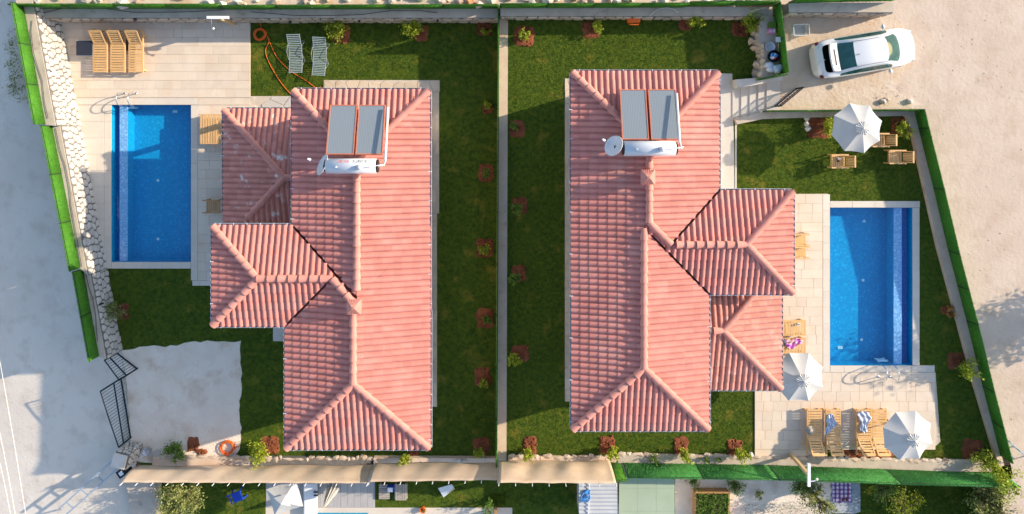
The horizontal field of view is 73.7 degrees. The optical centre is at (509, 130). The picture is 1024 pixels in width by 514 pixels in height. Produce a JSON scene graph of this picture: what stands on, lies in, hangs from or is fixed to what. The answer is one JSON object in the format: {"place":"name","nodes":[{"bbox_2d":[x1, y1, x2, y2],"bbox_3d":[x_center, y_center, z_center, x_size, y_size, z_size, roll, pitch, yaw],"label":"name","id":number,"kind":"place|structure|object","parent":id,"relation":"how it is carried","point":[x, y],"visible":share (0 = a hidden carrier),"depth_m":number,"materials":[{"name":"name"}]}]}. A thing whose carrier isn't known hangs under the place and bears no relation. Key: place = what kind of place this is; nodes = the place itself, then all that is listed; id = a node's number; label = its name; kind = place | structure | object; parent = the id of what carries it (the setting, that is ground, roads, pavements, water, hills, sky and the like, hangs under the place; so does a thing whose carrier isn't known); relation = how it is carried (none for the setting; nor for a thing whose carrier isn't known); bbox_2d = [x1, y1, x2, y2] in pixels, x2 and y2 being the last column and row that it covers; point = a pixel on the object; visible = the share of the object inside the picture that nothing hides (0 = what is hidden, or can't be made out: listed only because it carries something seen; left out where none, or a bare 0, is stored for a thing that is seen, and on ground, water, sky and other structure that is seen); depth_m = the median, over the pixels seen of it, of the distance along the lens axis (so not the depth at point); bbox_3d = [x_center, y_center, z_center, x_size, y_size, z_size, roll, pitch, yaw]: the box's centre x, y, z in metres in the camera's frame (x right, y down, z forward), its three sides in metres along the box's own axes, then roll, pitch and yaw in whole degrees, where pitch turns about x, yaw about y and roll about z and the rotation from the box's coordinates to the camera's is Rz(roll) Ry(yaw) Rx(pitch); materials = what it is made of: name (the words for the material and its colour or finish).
{"place":"outdoors","nodes":[
{"label":"outdoors","id":0,"kind":"place"},
{"bbox_2d":[0,0,136,513],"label":"road","id":1,"kind":"structure","parent":0,"point":[66,448],"depth_m":31.93,"materials":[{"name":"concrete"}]},
{"bbox_2d":[2,28,27,102],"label":"weeds","id":2,"kind":"object","parent":1,"relation":"on","point":[11,85],"visible":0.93,"depth_m":31.51,"materials":[{"name":"green plant"}]},
{"bbox_2d":[56,460,117,513],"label":"sliding gate","id":3,"kind":"structure","parent":1,"relation":"on","point":[84,491],"depth_m":31.15,"materials":[{"name":"silver metal"}]},
{"bbox_2d":[122,340,241,462],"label":"driveway","id":4,"kind":"structure","parent":0,"point":[183,392],"depth_m":31.59,"materials":[{"name":"grey concrete"}]},
{"bbox_2d":[100,377,131,447],"bbox_3d":[-17.712,12.790,30.768,0.060,1.664,2.834,-9,90,0],"label":"gate leaf","id":5,"kind":"object","parent":4,"relation":"on","point":[127,420],"visible":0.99,"depth_m":30.94,"materials":[{"name":"black metal"}]},
{"bbox_2d":[110,440,142,469],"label":"gate pillar","id":6,"kind":"structure","parent":4,"relation":"on","point":[126,455],"depth_m":30.62,"materials":[{"name":"stone"}]},
{"bbox_2d":[159,439,186,465],"bbox_3d":[-15.198,14.587,31.210,1.278,0.844,1.091,43,90,0],"label":"shrub","id":7,"kind":"object","parent":4,"relation":"on","point":[173,449],"visible":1,"depth_m":31.15,"materials":[{"name":"green plant"}]},
{"bbox_2d":[162,483,264,513],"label":"neighbour lawn","id":8,"kind":"structure","parent":0,"point":[249,501],"depth_m":32.09,"materials":[{"name":"green plant"}]},
{"bbox_2d":[152,483,206,513],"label":"garden tree","id":9,"kind":"object","parent":8,"relation":"on","point":[179,501],"visible":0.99,"depth_m":30.38,"materials":[{"name":"green plant"}]},
{"bbox_2d":[251,96,290,106],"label":"path","id":10,"kind":"structure","parent":0,"point":[272,101],"depth_m":31.57,"materials":[{"name":"stone"}]},
{"bbox_2d":[108,22,497,469],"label":"lawn","id":11,"kind":"structure","parent":0,"point":[458,197],"depth_m":31.60,"materials":[{"name":"green plant"}]},
{"bbox_2d":[24,0,80,125],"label":"stone wall","id":12,"kind":"structure","parent":11,"relation":"on","point":[51,54],"depth_m":30.26,"materials":[{"name":"stone"}]},
{"bbox_2d":[10,2,45,124],"bbox_3d":[-20.770,-2.880,29.487,0.151,0.830,5.335,-10,90,0],"label":"turf fence","id":13,"kind":"object","parent":12,"relation":"on","point":[27,62],"visible":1,"depth_m":29.46,"materials":[{"name":"green"}]},
{"bbox_2d":[52,126,107,274],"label":"stone wall","id":14,"kind":"structure","parent":11,"relation":"on","point":[71,144],"depth_m":30.57,"materials":[{"name":"stone"}]},
{"bbox_2d":[40,125,79,271],"bbox_3d":[-19.568,2.925,29.765,0.151,0.828,6.431,-11,90,0],"label":"turf fence","id":15,"kind":"object","parent":14,"relation":"on","point":[59,195],"visible":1,"depth_m":29.74,"materials":[{"name":"green"}]},
{"bbox_2d":[84,269,122,358],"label":"stone wall","id":16,"kind":"structure","parent":11,"relation":"on","point":[109,343],"depth_m":30.65,"materials":[{"name":"stone"}]},
{"bbox_2d":[71,269,98,361],"bbox_3d":[-18.595,8.067,29.968,0.150,0.832,3.995,-10,90,0],"label":"turf fence","id":17,"kind":"object","parent":16,"relation":"on","point":[84,311],"visible":1,"depth_m":29.94,"materials":[{"name":"green"}]},
{"bbox_2d":[62,22,258,285],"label":"pool deck","id":18,"kind":"structure","parent":11,"relation":"on","point":[201,68],"depth_m":31.55,"materials":[{"name":"tile"}]},
{"bbox_2d":[76,40,92,55],"bbox_3d":[-19.402,-3.774,31.363,0.770,0.375,0.711,0,90,0],"label":"table","id":19,"kind":"object","parent":18,"relation":"on","point":[84,47],"visible":0.96,"depth_m":31.18,"materials":[{"name":"stone"}]},
{"bbox_2d":[88,29,109,72],"bbox_3d":[-18.698,-3.664,31.151,0.665,0.817,2.000,0,90,0],"label":"sun lounger","id":20,"kind":"object","parent":18,"relation":"on","point":[100,45],"visible":0.95,"depth_m":31.20,"materials":[{"name":"brown wood"}]},
{"bbox_2d":[106,29,127,72],"bbox_3d":[-17.897,-3.664,31.151,0.665,0.817,2.000,0,90,0],"label":"sun lounger","id":21,"kind":"object","parent":18,"relation":"on","point":[118,45],"visible":0.96,"depth_m":31.20,"materials":[{"name":"brown wood"}]},
{"bbox_2d":[124,29,146,72],"bbox_3d":[-17.070,-3.664,31.151,0.665,0.817,2.000,0,90,0],"label":"sun lounger","id":22,"kind":"object","parent":18,"relation":"on","point":[136,45],"visible":1,"depth_m":31.20,"materials":[{"name":"brown wood"}]},
{"bbox_2d":[112,105,190,261],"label":"swimming pool","id":23,"kind":"structure","parent":18,"relation":"in","point":[151,183],"depth_m":32.28,"materials":[{"name":"blue liquid"}]},
{"bbox_2d":[152,454,250,465],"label":"garden wall","id":24,"kind":"structure","parent":11,"relation":"on","point":[191,460],"depth_m":31.45,"materials":[{"name":"concrete"}]},
{"bbox_2d":[247,438,269,469],"bbox_3d":[-11.409,14.592,31.066,0.994,1.129,1.345,-21,90,0],"label":"shrub","id":25,"kind":"object","parent":11,"relation":"on","point":[259,450],"visible":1,"depth_m":30.93,"materials":[{"name":"green plant"}]},
{"bbox_2d":[260,436,279,454],"bbox_3d":[-11.078,14.523,31.561,0.937,0.142,0.897,0,90,0],"label":"soil bed","id":26,"kind":"object","parent":11,"relation":"on","point":[271,443],"visible":0.83,"depth_m":31.56,"materials":[{"name":"soil"}]},
{"bbox_2d":[43,7,499,22],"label":"stone wall","id":27,"kind":"structure","parent":11,"relation":"on","point":[253,16],"depth_m":30.37,"materials":[{"name":"concrete"}]},
{"bbox_2d":[8,3,223,9],"bbox_3d":[-17.067,-5.441,29.862,9.003,1.073,0.151,0,90,0],"label":"turf fence","id":28,"kind":"object","parent":27,"relation":"on","point":[108,6],"visible":0.95,"depth_m":29.59,"materials":[{"name":"green"}]},
{"bbox_2d":[219,3,497,9],"bbox_3d":[-6.505,-5.429,29.937,12.061,0.946,0.151,0,90,0],"label":"turf fence","id":29,"kind":"object","parent":27,"relation":"on","point":[366,6],"visible":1,"depth_m":29.78,"materials":[{"name":"green"}]},
{"bbox_2d":[286,34,304,72],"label":"metal lounger","id":30,"kind":"object","parent":11,"relation":"on","point":[292,60],"visible":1,"depth_m":31.22,"materials":[{"name":"silver metal"}]},
{"bbox_2d":[251,454,373,465],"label":"garden wall","id":31,"kind":"structure","parent":11,"relation":"on","point":[320,460],"depth_m":31.42,"materials":[{"name":"stone"}]},
{"bbox_2d":[119,464,373,486],"bbox_3d":[-11.613,15.321,30.795,10.834,2.250,0.301,0,90,0],"label":"cloth screen","id":32,"kind":"object","parent":31,"relation":"on","point":[275,474],"visible":0.95,"depth_m":30.33,"materials":[{"name":"white fabric"}]},
{"bbox_2d":[209,87,431,451],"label":"house","id":33,"kind":"structure","parent":11,"relation":"on","point":[331,274],"depth_m":25.78,"materials":[{"name":"tile"}]},
{"bbox_2d":[323,105,388,173],"bbox_3d":[-5.558,0.310,24.992,2.276,1.494,2.564,0,90,0],"label":"solar water heater","id":34,"kind":"object","parent":33,"relation":"on","point":[341,133],"visible":0.99,"depth_m":25.09,"materials":[{"name":"silver metal"}]},
{"bbox_2d":[311,36,329,75],"bbox_3d":[-8.689,-3.391,31.289,0.704,0.640,1.758,3,90,0],"label":"metal lounger","id":35,"kind":"object","parent":11,"relation":"on","point":[313,47],"visible":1,"depth_m":31.23,"materials":[{"name":"silver metal"}]},
{"bbox_2d":[374,455,495,464],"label":"garden wall","id":36,"kind":"structure","parent":11,"relation":"on","point":[395,458],"depth_m":31.35,"materials":[{"name":"stone"}]},
{"bbox_2d":[368,457,498,484],"bbox_3d":[-3.320,14.993,30.425,5.657,2.850,0.300,-4,90,0],"label":"cloth screen","id":37,"kind":"object","parent":36,"relation":"on","point":[420,471],"visible":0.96,"depth_m":29.88,"materials":[{"name":"white fabric"}]},
{"bbox_2d":[496,9,507,465],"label":"garden wall","id":38,"kind":"structure","parent":11,"relation":"on","point":[502,256],"depth_m":30.48,"materials":[{"name":"concrete"}]},
{"bbox_2d":[495,5,499,467],"bbox_3d":[-0.535,4.714,30.202,0.151,0.640,20.457,0,90,0],"label":"turf fence","id":39,"kind":"object","parent":38,"relation":"on","point":[497,322],"visible":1,"depth_m":29.94,"materials":[{"name":"green"}]},
{"bbox_2d":[162,480,576,513],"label":"grass","id":40,"kind":"structure","parent":0,"point":[390,495],"depth_m":32.08,"materials":[{"name":"plant"}]},
{"bbox_2d":[324,80,439,91],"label":"path","id":41,"kind":"structure","parent":0,"point":[433,85],"depth_m":31.57,"materials":[{"name":"stone"}]},
{"bbox_2d":[266,508,511,513],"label":"neighbour terrace","id":42,"kind":"structure","parent":0,"point":[406,510],"depth_m":32.09,"materials":[{"name":"stone"}]},
{"bbox_2d":[16,0,783,5],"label":"terrain top","id":43,"kind":"structure","parent":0,"point":[283,2],"depth_m":29.95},
{"bbox_2d":[34,0,738,8],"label":"rubble","id":44,"kind":"object","parent":43,"relation":"on","point":[239,2],"visible":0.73,"depth_m":29.81,"materials":[{"name":"stone"}]},
{"bbox_2d":[432,214,436,406],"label":"path","id":45,"kind":"structure","parent":0,"point":[434,310],"depth_m":31.57,"materials":[{"name":"concrete"}]},
{"bbox_2d":[432,92,438,213],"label":"path","id":46,"kind":"structure","parent":0,"point":[435,152],"depth_m":31.57,"materials":[{"name":"concrete"}]},
{"bbox_2d":[375,470,577,505],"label":"neighbour lawn","id":47,"kind":"structure","parent":0,"point":[474,489],"depth_m":32.09,"materials":[{"name":"green plant"}]},
{"bbox_2d":[379,483,407,499],"bbox_3d":[-5.450,16.864,31.988,1.315,0.205,0.750,0,90,0],"label":"pallet seat","id":48,"kind":"object","parent":47,"relation":"on","point":[398,492],"visible":0.97,"depth_m":31.93,"materials":[{"name":"fabric"}]},
{"bbox_2d":[565,78,569,400],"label":"path","id":49,"kind":"structure","parent":0,"point":[567,301],"depth_m":30.47,"materials":[{"name":"concrete"}]},
{"bbox_2d":[265,465,1012,513],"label":"neighbour ground","id":50,"kind":"structure","parent":0,"point":[941,490],"depth_m":32.10,"materials":[{"name":"green plant"}]},
{"bbox_2d":[126,482,161,513],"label":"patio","id":51,"kind":"structure","parent":50,"relation":"on","point":[142,499],"depth_m":31.50,"materials":[{"name":"concrete"}]},
{"bbox_2d":[266,470,374,507],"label":"neighbour deck","id":52,"kind":"structure","parent":50,"relation":"on","point":[356,495],"depth_m":32.07,"materials":[{"name":"grey tile"}]},
{"bbox_2d":[266,483,302,513],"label":"parasol","id":53,"kind":"object","parent":52,"relation":"on","point":[283,497],"visible":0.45,"depth_m":30.11,"materials":[{"name":"fabric"}]},
{"bbox_2d":[304,483,317,513],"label":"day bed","id":54,"kind":"object","parent":52,"relation":"on","point":[310,503],"visible":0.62,"depth_m":31.74,"materials":[{"name":"white fabric"}]},
{"bbox_2d":[577,483,616,513],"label":"metal shed","id":55,"kind":"structure","parent":50,"relation":"on","point":[603,499],"depth_m":30.15,"materials":[{"name":"white metal"}]},
{"bbox_2d":[675,479,832,513],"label":"paving","id":56,"kind":"structure","parent":50,"relation":"on","point":[777,494],"depth_m":32.09,"materials":[{"name":"beige concrete"}]},
{"bbox_2d":[692,488,729,513],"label":"raised planter","id":57,"kind":"object","parent":56,"relation":"on","point":[712,501],"visible":1,"depth_m":31.74,"materials":[{"name":"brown wood"}]},
{"bbox_2d":[788,481,819,504],"bbox_3d":[13.550,16.351,31.472,1.473,1.274,1.406,-27,90,0],"label":"garden tree","id":58,"kind":"object","parent":56,"relation":"on","point":[803,486],"visible":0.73,"depth_m":31.23,"materials":[{"name":"green plant"}]},
{"bbox_2d":[799,483,837,513],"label":"garden tree","id":59,"kind":"object","parent":56,"relation":"on","point":[825,504],"visible":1,"depth_m":30.84,"materials":[{"name":"green plant"}]},
{"bbox_2d":[825,483,859,513],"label":"grey slab","id":60,"kind":"structure","parent":50,"relation":"on","point":[850,508],"depth_m":32.08,"materials":[{"name":"concrete"}]},
{"bbox_2d":[831,482,851,502],"bbox_3d":[15.572,16.924,32.050,0.998,0.040,1.060,0,90,0],"label":"blanket","id":61,"kind":"object","parent":60,"relation":"on","point":[838,493],"visible":0.9,"depth_m":32.05,"materials":[{"name":"fabric"}]},
{"bbox_2d":[744,483,1002,513],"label":"grass","id":62,"kind":"structure","parent":50,"relation":"on","point":[866,497],"depth_m":32.08,"materials":[{"name":"plant"}]},
{"bbox_2d":[871,484,902,506],"bbox_3d":[17.215,16.533,31.566,1.442,1.090,1.378,38,90,0],"label":"garden tree","id":63,"kind":"object","parent":50,"relation":"on","point":[884,490],"visible":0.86,"depth_m":31.40,"materials":[{"name":"green plant"}]},
{"bbox_2d":[886,486,926,513],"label":"garden tree","id":64,"kind":"object","parent":50,"relation":"on","point":[903,502],"visible":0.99,"depth_m":31.37,"materials":[{"name":"green plant"}]},
{"bbox_2d":[962,472,1021,513],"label":"garden tree","id":65,"kind":"object","parent":50,"relation":"on","point":[989,494],"visible":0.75,"depth_m":30.45,"materials":[{"name":"green plant"}]},
{"bbox_2d":[617,472,674,513],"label":"green roof shed","id":66,"kind":"structure","parent":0,"point":[644,496],"depth_m":30.48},
{"bbox_2d":[721,73,734,187],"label":"path","id":67,"kind":"structure","parent":0,"point":[727,157],"depth_m":30.47,"materials":[{"name":"concrete"}]},
{"bbox_2d":[506,15,993,459],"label":"lawn","id":68,"kind":"structure","parent":0,"point":[556,135],"depth_m":30.50,"materials":[{"name":"green plant"}]},
{"bbox_2d":[513,25,534,46],"bbox_3d":[0.643,-4.217,30.463,0.967,0.124,1.003,0,90,0],"label":"soil bed","id":69,"kind":"object","parent":68,"relation":"on","point":[523,43],"visible":0.69,"depth_m":30.46,"materials":[{"name":"soil"}]},
{"bbox_2d":[508,453,616,462],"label":"garden wall","id":70,"kind":"structure","parent":68,"relation":"on","point":[550,456],"depth_m":30.38,"materials":[{"name":"stone"}]},
{"bbox_2d":[498,460,616,486],"bbox_3d":[1.993,14.598,29.625,4.920,2.550,0.340,0,90,0],"label":"cloth screen","id":71,"kind":"object","parent":70,"relation":"on","point":[552,471],"visible":0.94,"depth_m":29.11,"materials":[{"name":"white fabric"}]},
{"bbox_2d":[501,7,771,19],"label":"stone wall","id":72,"kind":"structure","parent":68,"relation":"on","point":[715,13],"depth_m":29.72,"materials":[{"name":"concrete"}]},
{"bbox_2d":[500,2,689,8],"bbox_3d":[3.613,-5.365,29.262,8.050,0.998,0.151,0,90,0],"label":"turf fence","id":73,"kind":"object","parent":72,"relation":"on","point":[596,5],"visible":1,"depth_m":29.12,"materials":[{"name":"green"}]},
{"bbox_2d":[686,0,780,6],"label":"turf fence","id":74,"kind":"object","parent":72,"relation":"on","point":[735,3],"visible":1,"depth_m":29.07,"materials":[{"name":"green"}]},
{"bbox_2d":[569,69,795,432],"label":"house","id":75,"kind":"structure","parent":68,"relation":"on","point":[682,273],"depth_m":26.12,"materials":[{"name":"tile"}]},
{"bbox_2d":[602,136,622,155],"bbox_3d":[3.784,0.557,25.425,0.735,1.251,0.701,-12,90,0],"label":"satellite dish","id":76,"kind":"object","parent":75,"relation":"on","point":[613,145],"visible":1,"depth_m":25.19,"materials":[{"name":"metal"}]},
{"bbox_2d":[619,89,683,155],"bbox_3d":[5.252,-0.303,25.343,2.235,1.496,2.536,0,90,0],"label":"solar water heater","id":77,"kind":"object","parent":75,"relation":"on","point":[663,104],"visible":1,"depth_m":25.45,"materials":[{"name":"silver metal"}]},
{"bbox_2d":[732,81,779,118],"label":"garden stairs","id":78,"kind":"structure","parent":68,"relation":"on","point":[752,99],"depth_m":30.34,"materials":[{"name":"concrete"}]},
{"bbox_2d":[732,76,782,88],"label":"garden wall","id":79,"kind":"structure","parent":68,"relation":"on","point":[738,83],"depth_m":29.92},
{"bbox_2d":[748,15,780,78],"bbox_3d":[11.104,-3.695,30.134,1.023,1.333,2.884,-8,90,0],"label":"stone ledge","id":80,"kind":"object","parent":68,"relation":"on","point":[760,39],"visible":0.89,"depth_m":29.64,"materials":[{"name":"stone"}]},
{"bbox_2d":[773,2,788,73],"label":"turf fence","id":81,"kind":"object","parent":80,"relation":"on","point":[779,21],"visible":0.98,"depth_m":29.13,"materials":[{"name":"green"}]},
{"bbox_2d":[617,451,991,471],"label":"garden wall","id":82,"kind":"structure","parent":68,"relation":"on","point":[943,464],"depth_m":30.35,"materials":[{"name":"stone"}]},
{"bbox_2d":[623,462,1020,487],"bbox_3d":[13.450,14.953,29.703,16.847,1.361,0.232,2,90,0],"label":"turf screen","id":83,"kind":"object","parent":82,"relation":"on","point":[726,471],"visible":0.95,"depth_m":29.65,"materials":[{"name":"green"}]},
{"bbox_2d":[807,118,831,138],"bbox_3d":[13.822,-0.110,30.460,1.129,0.148,0.957,0,90,0],"label":"soil bed","id":84,"kind":"object","parent":68,"relation":"on","point":[816,126],"visible":0.76,"depth_m":30.46,"materials":[{"name":"soil"}]},
{"bbox_2d":[733,111,914,123],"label":"garden wall","id":85,"kind":"structure","parent":68,"relation":"on","point":[763,115],"depth_m":30.25,"materials":[{"name":"concrete"}]},
{"bbox_2d":[827,154,855,167],"bbox_3d":[14.527,1.333,30.022,0.910,0.956,0.620,0,90,0],"label":"wooden chair","id":86,"kind":"object","parent":68,"relation":"on","point":[841,163],"visible":1,"depth_m":30.07,"materials":[{"name":"brown wood"}]},
{"bbox_2d":[755,194,939,456],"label":"pool deck","id":87,"kind":"structure","parent":68,"relation":"on","point":[780,424],"depth_m":30.45,"materials":[{"name":"tile"}]},
{"bbox_2d":[783,318,805,335],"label":"sun lounger","id":88,"kind":"object","parent":87,"relation":"on","point":[798,333],"visible":0.4,"depth_m":30.10,"materials":[{"name":"brown wood"}]},
{"bbox_2d":[781,353,822,400],"bbox_3d":[12.169,10.350,29.325,2.033,2.350,2.033,-45,90,0],"label":"parasol","id":89,"kind":"object","parent":87,"relation":"on","point":[802,376],"visible":0.89,"depth_m":28.61,"materials":[{"name":"fabric"}]},
{"bbox_2d":[804,408,825,455],"bbox_3d":[13.429,13.262,30.051,0.665,0.817,2.000,0,90,0],"label":"sun lounger","id":90,"kind":"object","parent":87,"relation":"on","point":[815,423],"visible":1,"depth_m":30.10,"materials":[{"name":"brown wood"}]},
{"bbox_2d":[822,408,844,455],"bbox_3d":[14.262,13.262,30.051,0.665,0.817,2.000,0,90,0],"label":"sun lounger","id":91,"kind":"object","parent":87,"relation":"on","point":[834,438],"visible":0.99,"depth_m":30.10,"materials":[{"name":"brown wood"}]},
{"bbox_2d":[853,408,875,455],"bbox_3d":[15.619,13.262,30.051,0.665,0.817,2.000,0,90,0],"label":"sun lounger","id":92,"kind":"object","parent":87,"relation":"on","point":[864,438],"visible":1,"depth_m":30.10,"materials":[{"name":"brown wood"}]},
{"bbox_2d":[828,208,911,364],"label":"swimming pool","id":93,"kind":"structure","parent":87,"relation":"in","point":[870,283],"depth_m":31.18,"materials":[{"name":"blue liquid"}]},
{"bbox_2d":[868,408,890,455],"bbox_3d":[16.286,13.262,30.051,0.665,0.817,2.000,0,90,0],"label":"sun lounger","id":94,"kind":"object","parent":87,"relation":"on","point":[878,423],"visible":0.77,"depth_m":30.10,"materials":[{"name":"brown wood"}]},
{"bbox_2d":[879,411,932,459],"bbox_3d":[16.749,12.820,29.325,2.033,2.350,2.033,-5,90,0],"label":"parasol","id":95,"kind":"object","parent":87,"relation":"on","point":[906,434],"visible":0.95,"depth_m":28.63,"materials":[{"name":"fabric"}]},
{"bbox_2d":[832,103,881,152],"bbox_3d":[14.616,-0.112,29.325,2.033,2.350,2.033,6,90,0],"label":"parasol","id":96,"kind":"object","parent":68,"relation":"on","point":[856,128],"visible":0.99,"depth_m":28.63,"materials":[{"name":"fabric"}]},
{"bbox_2d":[883,150,914,163],"bbox_3d":[17.051,1.143,30.022,0.910,0.956,0.620,0,90,0],"label":"wooden chair","id":97,"kind":"object","parent":68,"relation":"on","point":[894,156],"visible":1,"depth_m":30.07,"materials":[{"name":"brown wood"}]},
{"bbox_2d":[903,112,1003,466],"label":"garden wall","id":98,"kind":"structure","parent":68,"relation":"on","point":[941,247],"depth_m":30.26,"materials":[{"name":"concrete"}]},
{"bbox_2d":[915,109,1013,463],"bbox_3d":[19.820,6.740,29.887,0.186,0.830,15.819,-14,90,0],"label":"turf fence","id":99,"kind":"object","parent":98,"relation":"on","point":[961,278],"visible":1,"depth_m":29.84,"materials":[{"name":"green plant"}]},
{"bbox_2d":[947,352,963,369],"bbox_3d":[19.891,10.265,30.457,0.752,0.125,0.799,0,90,0],"label":"soil bed","id":100,"kind":"object","parent":68,"relation":"on","point":[953,359],"visible":0.98,"depth_m":30.46,"materials":[{"name":"soil"}]},
{"bbox_2d":[955,356,984,381],"bbox_3d":[20.074,10.422,29.959,0.896,1.100,0.990,-16,90,0],"label":"shrub","id":101,"kind":"object","parent":100,"relation":"on","point":[968,372],"visible":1,"depth_m":29.82,"materials":[{"name":"green plant"}]},
{"bbox_2d":[961,438,982,459],"bbox_3d":[20.650,14.205,30.458,1.000,0.135,0.979,0,90,0],"label":"soil bed","id":102,"kind":"object","parent":68,"relation":"on","point":[969,446],"visible":0.77,"depth_m":30.46,"materials":[{"name":"soil"}]},
{"bbox_2d":[967,446,1003,475],"bbox_3d":[20.868,14.426,29.879,1.384,1.264,1.183,0,90,0],"label":"shrub","id":103,"kind":"object","parent":102,"relation":"on","point":[990,464],"visible":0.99,"depth_m":29.87,"materials":[{"name":"green plant"}]},
{"bbox_2d":[780,13,925,109],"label":"driveway","id":104,"kind":"structure","parent":0,"point":[815,93],"depth_m":30.28,"materials":[{"name":"beige concrete"}]},
{"bbox_2d":[809,24,914,78],"bbox_3d":[15.356,-3.375,29.532,4.442,1.496,2.148,-10,90,0],"label":"parked car","id":105,"kind":"object","parent":104,"relation":"on","point":[861,53],"visible":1,"depth_m":29.13,"materials":[{"name":"white paint"}]},
{"bbox_2d":[784,0,1023,513],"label":"road","id":106,"kind":"structure","parent":0,"point":[978,144],"depth_m":30.28,"materials":[{"name":"beige concrete"}]},
{"bbox_2d":[773,3,893,18],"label":"stone wall","id":107,"kind":"structure","parent":106,"relation":"on","point":[835,10],"depth_m":29.12,"materials":[{"name":"concrete"}]},
{"bbox_2d":[991,466,1023,502],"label":"shrub","id":108,"kind":"object","parent":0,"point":[1001,477],"visible":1,"depth_m":29.14,"materials":[{"name":"green plant"}]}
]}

